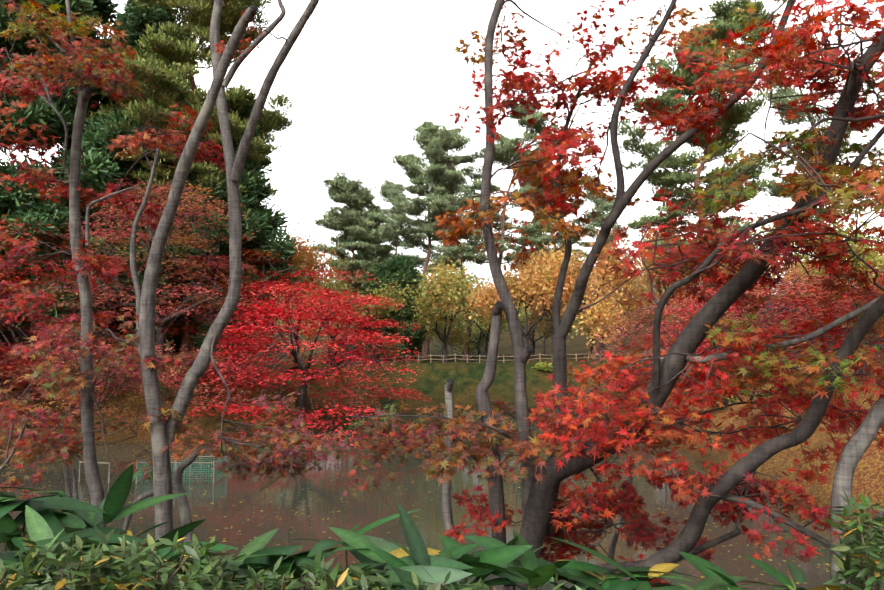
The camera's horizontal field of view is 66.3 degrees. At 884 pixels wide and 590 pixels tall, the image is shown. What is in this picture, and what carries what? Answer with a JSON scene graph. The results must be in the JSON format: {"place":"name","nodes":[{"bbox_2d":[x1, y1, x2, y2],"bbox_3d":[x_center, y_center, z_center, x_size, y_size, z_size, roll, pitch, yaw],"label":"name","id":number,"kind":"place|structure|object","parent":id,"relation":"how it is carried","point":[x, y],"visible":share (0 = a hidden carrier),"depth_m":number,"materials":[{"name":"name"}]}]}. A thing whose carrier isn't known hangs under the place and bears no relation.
{"place":"outdoors","nodes":[
{"label":"outdoors","id":0,"kind":"place"},
{"bbox_2d":[0,414,883,589],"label":"water","id":1,"kind":"structure","parent":0,"point":[322,485],"depth_m":24.03,"materials":[{"name":"liquid"}]},
{"bbox_2d":[79,456,227,483],"bbox_3d":[-12.281,7.761,28.713,5.848,1.739,1.660,0,-4,1],"label":"net cage in moat","id":2,"kind":"object","parent":1,"relation":"in","point":[191,471],"visible":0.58,"depth_m":28.18,"materials":[{"name":"green"}]},
{"bbox_2d":[0,415,856,583],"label":"floating leaves","id":3,"kind":"object","parent":1,"relation":"on","point":[211,503],"depth_m":22.85,"materials":[{"name":"red plant"}]},
{"bbox_2d":[0,293,883,535],"bbox_3d":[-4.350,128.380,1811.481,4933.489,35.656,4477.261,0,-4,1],"label":"terrain","id":4,"kind":"structure","parent":0,"point":[432,377],"depth_m":45.41,"materials":[{"name":"green plant"}]},
{"bbox_2d":[0,279,54,440],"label":"maple tree","id":5,"kind":"object","parent":4,"relation":"on","point":[9,326],"visible":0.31,"depth_m":42.41,"materials":[{"name":"red plant"}]},
{"bbox_2d":[0,342,64,408],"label":"maple tree","id":6,"kind":"object","parent":4,"relation":"on","point":[12,366],"visible":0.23,"depth_m":41.73,"materials":[{"name":"red plant"}]},
{"bbox_2d":[0,0,92,358],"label":"cedar tree","id":7,"kind":"object","parent":4,"relation":"on","point":[4,18],"visible":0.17,"depth_m":44.28,"materials":[{"name":"green plant"}]},
{"bbox_2d":[0,214,135,444],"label":"maple tree","id":8,"kind":"object","parent":4,"relation":"on","point":[20,331],"visible":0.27,"depth_m":41.26,"materials":[{"name":"red plant"}]},
{"bbox_2d":[0,328,178,429],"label":"maple tree","id":9,"kind":"object","parent":4,"relation":"on","point":[108,338],"visible":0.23,"depth_m":40.27,"materials":[{"name":"red plant"}]},
{"bbox_2d":[0,0,194,363],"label":"cedar tree","id":10,"kind":"object","parent":4,"relation":"on","point":[99,164],"visible":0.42,"depth_m":45.50,"materials":[{"name":"green plant"}]},
{"bbox_2d":[46,0,194,364],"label":"cedar tree","id":11,"kind":"object","parent":4,"relation":"on","point":[136,19],"visible":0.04,"depth_m":57.27,"materials":[{"name":"green plant"}]},
{"bbox_2d":[14,178,282,371],"bbox_3d":[-17.817,-1.206,43.603,15.394,12.639,15.164,0,-4,1],"label":"maple tree","id":12,"kind":"object","parent":4,"relation":"on","point":[167,320],"visible":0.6,"depth_m":42.30,"materials":[{"name":"red plant"}]},
{"bbox_2d":[0,0,354,574],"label":"maple tree","id":13,"kind":"object","parent":4,"relation":"on","point":[81,392],"visible":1,"depth_m":6.81,"materials":[{"name":"red plant"}]},
{"bbox_2d":[73,0,294,364],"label":"pine tree","id":14,"kind":"object","parent":4,"relation":"on","point":[159,78],"visible":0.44,"depth_m":48.06,"materials":[{"name":"green plant"}]},
{"bbox_2d":[128,348,283,438],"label":"maple tree","id":15,"kind":"object","parent":4,"relation":"on","point":[175,377],"visible":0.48,"depth_m":40.58,"materials":[{"name":"red plant"}]},
{"bbox_2d":[110,84,306,364],"bbox_3d":[-17.548,-4.453,53.127,13.181,23.986,12.103,0,-4,1],"label":"cedar tree","id":16,"kind":"object","parent":4,"relation":"on","point":[262,221],"visible":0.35,"depth_m":50.50,"materials":[{"name":"green plant"}]},
{"bbox_2d":[155,234,313,357],"bbox_3d":[-15.262,0.399,48.825,12.913,9.835,11.788,0,-4,1],"label":"maple tree","id":17,"kind":"object","parent":4,"relation":"on","point":[243,277],"visible":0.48,"depth_m":47.77,"materials":[{"name":"red plant"}]},
{"bbox_2d":[254,293,283,356],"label":"cherry tree","id":18,"kind":"object","parent":4,"relation":"on","point":[265,331],"visible":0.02,"depth_m":99.89,"materials":[{"name":"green plant"}]},
{"bbox_2d":[277,305,325,343],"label":"cherry tree","id":19,"kind":"object","parent":4,"relation":"on","point":[305,338],"visible":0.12,"depth_m":115.38,"materials":[{"name":"green plant"}]},
{"bbox_2d":[261,222,352,363],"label":"cherry tree","id":20,"kind":"object","parent":4,"relation":"on","point":[303,257],"visible":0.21,"depth_m":66.42,"materials":[{"name":"orange plant"}]},
{"bbox_2d":[185,267,431,451],"bbox_3d":[-8.133,3.579,43.447,15.357,10.715,15.478,0,-4,1],"label":"maple tree","id":21,"kind":"object","parent":4,"relation":"on","point":[306,377],"visible":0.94,"depth_m":42.33,"materials":[{"name":"red plant"}]},
{"bbox_2d":[255,250,369,340],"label":"cherry tree","id":22,"kind":"object","parent":4,"relation":"on","point":[346,286],"visible":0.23,"depth_m":84.29,"materials":[{"name":"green plant"}]},
{"bbox_2d":[311,431,353,441],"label":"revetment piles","id":23,"kind":"object","parent":4,"relation":"on","point":[323,435],"visible":0.33,"depth_m":40.36,"materials":[{"name":"brown wood"}]},
{"bbox_2d":[325,336,359,363],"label":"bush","id":24,"kind":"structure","parent":4,"relation":"on","point":[347,348],"depth_m":76.52,"materials":[{"name":"grey"}]},
{"bbox_2d":[329,295,363,336],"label":"cherry tree","id":25,"kind":"object","parent":4,"relation":"on","point":[352,326],"depth_m":111.35,"materials":[{"name":"green plant"}]},
{"bbox_2d":[338,419,365,430],"bbox_3d":[-6.124,9.200,46.538,3.181,1.411,3.024,0,-4,1],"label":"bush","id":26,"kind":"object","parent":4,"relation":"on","point":[346,427],"visible":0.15,"depth_m":46.49,"materials":[{"name":"green plant"}]},
{"bbox_2d":[312,171,400,335],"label":"pine tree","id":27,"kind":"object","parent":4,"relation":"on","point":[340,187],"visible":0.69,"depth_m":84.76,"materials":[{"name":"green plant"}]},
{"bbox_2d":[330,184,391,286],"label":"pine tree","id":28,"kind":"object","parent":4,"relation":"on","point":[359,241],"visible":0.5,"depth_m":85.45,"materials":[{"name":"green plant"}]},
{"bbox_2d":[310,272,423,361],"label":"cherry tree","id":29,"kind":"object","parent":4,"relation":"on","point":[382,311],"visible":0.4,"depth_m":72.25,"materials":[{"name":"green plant"}]},
{"bbox_2d":[350,253,430,361],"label":"cedar tree","id":30,"kind":"object","parent":4,"relation":"on","point":[394,266],"visible":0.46,"depth_m":74.01,"materials":[{"name":"green plant"}]},
{"bbox_2d":[374,178,427,260],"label":"pine tree","id":31,"kind":"object","parent":4,"relation":"on","point":[388,189],"visible":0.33,"depth_m":103.70,"materials":[{"name":"green plant"}]},
{"bbox_2d":[0,464,863,589],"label":"broad-leaved plants","id":32,"kind":"object","parent":4,"relation":"on","point":[514,562],"visible":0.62,"depth_m":3.52,"materials":[{"name":"green plant"}]},
{"bbox_2d":[429,317,443,344],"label":"cherry tree","id":33,"kind":"object","parent":4,"relation":"on","point":[431,333],"depth_m":108.11,"materials":[{"name":"green plant"}]},
{"bbox_2d":[388,120,485,358],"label":"pine tree","id":34,"kind":"object","parent":4,"relation":"on","point":[411,164],"visible":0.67,"depth_m":87.44,"materials":[{"name":"green plant"}]},
{"bbox_2d":[0,489,883,589],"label":"shrub","id":35,"kind":"object","parent":4,"relation":"on","point":[70,568],"visible":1,"depth_m":2.81,"materials":[{"name":"green plant"}]},
{"bbox_2d":[423,164,469,356],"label":"pine tree","id":36,"kind":"object","parent":4,"relation":"on","point":[433,239],"visible":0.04,"depth_m":109.66,"materials":[{"name":"green plant"}]},
{"bbox_2d":[403,250,490,361],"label":"cherry tree","id":37,"kind":"object","parent":4,"relation":"on","point":[438,297],"visible":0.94,"depth_m":69.17,"materials":[{"name":"yellow plant"}]},
{"bbox_2d":[432,314,473,354],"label":"cherry tree","id":38,"kind":"object","parent":4,"relation":"on","point":[450,351],"depth_m":139.53,"materials":[{"name":"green plant"}]},
{"bbox_2d":[414,126,494,358],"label":"pine tree","id":39,"kind":"object","parent":4,"relation":"on","point":[453,138],"visible":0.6,"depth_m":86.52,"materials":[{"name":"green plant"}]},
{"bbox_2d":[432,302,477,354],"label":"cherry tree","id":40,"kind":"object","parent":4,"relation":"on","point":[462,324],"visible":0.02,"depth_m":125.12,"materials":[{"name":"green plant"}]},
{"bbox_2d":[437,307,508,357],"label":"cherry tree","id":41,"kind":"object","parent":4,"relation":"on","point":[480,339],"visible":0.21,"depth_m":109.34,"materials":[{"name":"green plant"}]},
{"bbox_2d":[457,273,490,303],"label":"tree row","id":42,"kind":"object","parent":4,"relation":"on","point":[480,282],"visible":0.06,"depth_m":177.79,"materials":[{"name":"green plant"}]},
{"bbox_2d":[435,273,544,357],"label":"cherry tree","id":43,"kind":"object","parent":4,"relation":"on","point":[520,316],"visible":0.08,"depth_m":81.42,"materials":[{"name":"yellow plant"}]},
{"bbox_2d":[357,352,624,365],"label":"fence","id":44,"kind":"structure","parent":4,"relation":"on","point":[467,359],"depth_m":64.07,"materials":[{"name":"brown wood"}]},
{"bbox_2d":[449,99,559,357],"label":"pine tree","id":45,"kind":"object","parent":4,"relation":"on","point":[504,153],"visible":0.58,"depth_m":84.01,"materials":[{"name":"green plant"}]},
{"bbox_2d":[463,248,586,347],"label":"cherry tree","id":46,"kind":"object","parent":4,"relation":"on","point":[545,284],"visible":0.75,"depth_m":67.50,"materials":[{"name":"yellow plant"}]},
{"bbox_2d":[508,166,564,357],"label":"pine tree","id":47,"kind":"object","parent":4,"relation":"on","point":[563,251],"visible":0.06,"depth_m":99.70,"materials":[{"name":"green plant"}]},
{"bbox_2d":[532,362,552,370],"bbox_3d":[9.154,6.520,61.524,1.984,0.996,1.928,-4,-6,43],"label":"bush","id":48,"kind":"object","parent":4,"relation":"on","point":[541,366],"visible":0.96,"depth_m":61.15,"materials":[{"name":"green plant"}]},
{"bbox_2d":[521,301,578,357],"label":"cherry tree","id":49,"kind":"object","parent":4,"relation":"on","point":[545,333],"visible":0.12,"depth_m":112.78,"materials":[{"name":"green plant"}]},
{"bbox_2d":[535,322,576,341],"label":"cherry tree","id":50,"kind":"object","parent":4,"relation":"on","point":[549,338],"visible":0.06,"depth_m":144.57,"materials":[{"name":"green plant"}]},
{"bbox_2d":[535,307,578,354],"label":"cherry tree","id":51,"kind":"object","parent":4,"relation":"on","point":[553,334],"visible":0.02,"depth_m":129.00,"materials":[{"name":"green plant"}]},
{"bbox_2d":[524,139,597,264],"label":"pine tree","id":52,"kind":"object","parent":4,"relation":"on","point":[574,239],"visible":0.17,"depth_m":91.79,"materials":[{"name":"green plant"}]},
{"bbox_2d":[503,247,635,334],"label":"cherry tree","id":53,"kind":"object","parent":4,"relation":"on","point":[587,293],"visible":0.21,"depth_m":93.23,"materials":[{"name":"orange plant"}]},
{"bbox_2d":[519,226,669,361],"bbox_3d":[15.808,-0.096,66.297,15.888,14.058,17.457,0,-4,1],"label":"cherry tree","id":54,"kind":"object","parent":4,"relation":"on","point":[594,312],"visible":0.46,"depth_m":63.26,"materials":[{"name":"yellow plant"}]},
{"bbox_2d":[573,313,616,353],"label":"cherry tree","id":55,"kind":"object","parent":4,"relation":"on","point":[584,326],"visible":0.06,"depth_m":119.01,"materials":[{"name":"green plant"}]},
{"bbox_2d":[573,176,629,357],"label":"pine tree","id":56,"kind":"object","parent":4,"relation":"on","point":[601,207],"visible":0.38,"depth_m":105.14,"materials":[{"name":"green plant"}]},
{"bbox_2d":[594,358,610,370],"bbox_3d":[14.844,6.307,60.988,2.579,1.414,2.691,0,-4,1],"label":"bush","id":57,"kind":"object","parent":4,"relation":"on","point":[597,365],"visible":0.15,"depth_m":60.83,"materials":[{"name":"green plant"}]},
{"bbox_2d":[339,0,883,589],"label":"maple tree","id":58,"kind":"object","parent":4,"relation":"on","point":[573,452],"visible":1,"depth_m":5.30,"materials":[{"name":"red plant"}]},
{"bbox_2d":[576,258,658,355],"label":"cherry tree","id":59,"kind":"object","parent":4,"relation":"on","point":[637,284],"visible":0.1,"depth_m":107.94,"materials":[{"name":"orange plant"}]},
{"bbox_2d":[607,364,648,387],"bbox_3d":[15.847,6.749,57.186,4.163,2.204,4.746,-2,-5,29],"label":"shrub","id":60,"kind":"object","parent":4,"relation":"on","point":[635,384],"visible":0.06,"depth_m":55.67,"materials":[{"name":"red plant"}]},
{"bbox_2d":[626,352,650,367],"bbox_3d":[17.207,5.801,59.359,3.118,1.647,3.222,2,-5,-21],"label":"bush","id":61,"kind":"object","parent":4,"relation":"on","point":[641,362],"visible":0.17,"depth_m":59.08,"materials":[{"name":"green plant"}]},
{"bbox_2d":[625,297,678,335],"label":"cherry tree","id":62,"kind":"object","parent":4,"relation":"on","point":[651,319],"visible":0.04,"depth_m":108.81,"materials":[{"name":"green plant"}]},
{"bbox_2d":[637,334,672,362],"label":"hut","id":63,"kind":"structure","parent":4,"relation":"on","point":[645,352],"depth_m":64.31,"materials":[{"name":"grey"}]},
{"bbox_2d":[626,198,705,333],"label":"cherry tree","id":64,"kind":"object","parent":4,"relation":"on","point":[656,279],"visible":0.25,"depth_m":73.78,"materials":[{"name":"orange plant"}]},
{"bbox_2d":[584,295,752,391],"bbox_3d":[16.683,3.450,48.755,12.936,7.044,12.797,0,-4,1],"label":"maple tree","id":65,"kind":"object","parent":4,"relation":"on","point":[644,317],"visible":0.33,"depth_m":48.80,"materials":[{"name":"red plant"}]},
{"bbox_2d":[654,285,691,326],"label":"cherry tree","id":66,"kind":"object","parent":4,"relation":"on","point":[674,305],"visible":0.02,"depth_m":134.09,"materials":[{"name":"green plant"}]},
{"bbox_2d":[609,0,780,353],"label":"pine tree","id":67,"kind":"object","parent":4,"relation":"on","point":[738,112],"visible":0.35,"depth_m":58.41,"materials":[{"name":"green plant"}]},
{"bbox_2d":[695,308,739,343],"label":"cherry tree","id":68,"kind":"object","parent":4,"relation":"on","point":[728,319],"depth_m":115.88,"materials":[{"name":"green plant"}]},
{"bbox_2d":[663,237,772,349],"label":"cherry tree","id":69,"kind":"object","parent":4,"relation":"on","point":[683,306],"visible":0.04,"depth_m":99.61,"materials":[{"name":"orange plant"}]},
{"bbox_2d":[703,391,737,409],"bbox_3d":[16.354,6.080,39.363,2.737,1.281,2.717,0,-4,1],"label":"bush","id":70,"kind":"object","parent":4,"relation":"on","point":[726,400],"visible":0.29,"depth_m":38.78,"materials":[{"name":"green plant"}]},
{"bbox_2d":[642,277,828,388],"bbox_3d":[19.224,2.483,43.205,13.117,7.507,12.784,0,-4,1],"label":"maple tree","id":71,"kind":"object","parent":4,"relation":"on","point":[729,310],"visible":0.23,"depth_m":42.42,"materials":[{"name":"red plant"}]},
{"bbox_2d":[660,212,857,362],"bbox_3d":[30.066,-0.702,65.246,19.053,15.409,18.510,0,-4,1],"label":"cherry tree","id":72,"kind":"object","parent":4,"relation":"on","point":[800,273],"visible":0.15,"depth_m":63.83,"materials":[{"name":"orange plant"}]},
{"bbox_2d":[757,384,792,397],"bbox_3d":[16.778,4.785,33.435,2.362,1.118,2.079,0,-4,1],"label":"bush","id":73,"kind":"object","parent":4,"relation":"on","point":[767,387],"visible":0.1,"depth_m":33.49,"materials":[{"name":"green plant"}]},
{"bbox_2d":[714,264,883,403],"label":"maple tree","id":74,"kind":"object","parent":4,"relation":"on","point":[792,286],"visible":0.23,"depth_m":36.90,"materials":[{"name":"red plant"}]},
{"bbox_2d":[733,204,883,332],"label":"cherry tree","id":75,"kind":"object","parent":4,"relation":"on","point":[872,257],"visible":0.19,"depth_m":57.64,"materials":[{"name":"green plant"}]},
{"bbox_2d":[749,265,883,415],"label":"maple tree","id":76,"kind":"object","parent":4,"relation":"on","point":[831,304],"visible":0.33,"depth_m":30.02,"materials":[{"name":"red plant"}]},
{"bbox_2d":[779,254,856,357],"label":"cherry tree","id":77,"kind":"object","parent":4,"relation":"on","point":[798,282],"visible":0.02,"depth_m":99.97,"materials":[{"name":"orange plant"}]},
{"bbox_2d":[757,23,880,362],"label":"pine tree","id":78,"kind":"object","parent":4,"relation":"on","point":[771,189],"visible":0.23,"depth_m":71.51,"materials":[{"name":"green plant"}]},
{"bbox_2d":[792,396,849,414],"bbox_3d":[16.584,4.771,29.462,2.487,1.238,2.655,0,-4,1],"label":"bush","id":79,"kind":"object","parent":4,"relation":"on","point":[793,411],"visible":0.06,"depth_m":29.04,"materials":[{"name":"green plant"}]},
{"bbox_2d":[864,244,883,297],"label":"cherry tree","id":80,"kind":"object","parent":4,"relation":"on","point":[880,269],"visible":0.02,"depth_m":80.71,"materials":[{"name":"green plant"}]},
{"bbox_2d":[0,0,883,294],"label":"sky","id":81,"kind":"structure","parent":0,"point":[358,74],"materials":[{"name":"white"}]}
]}

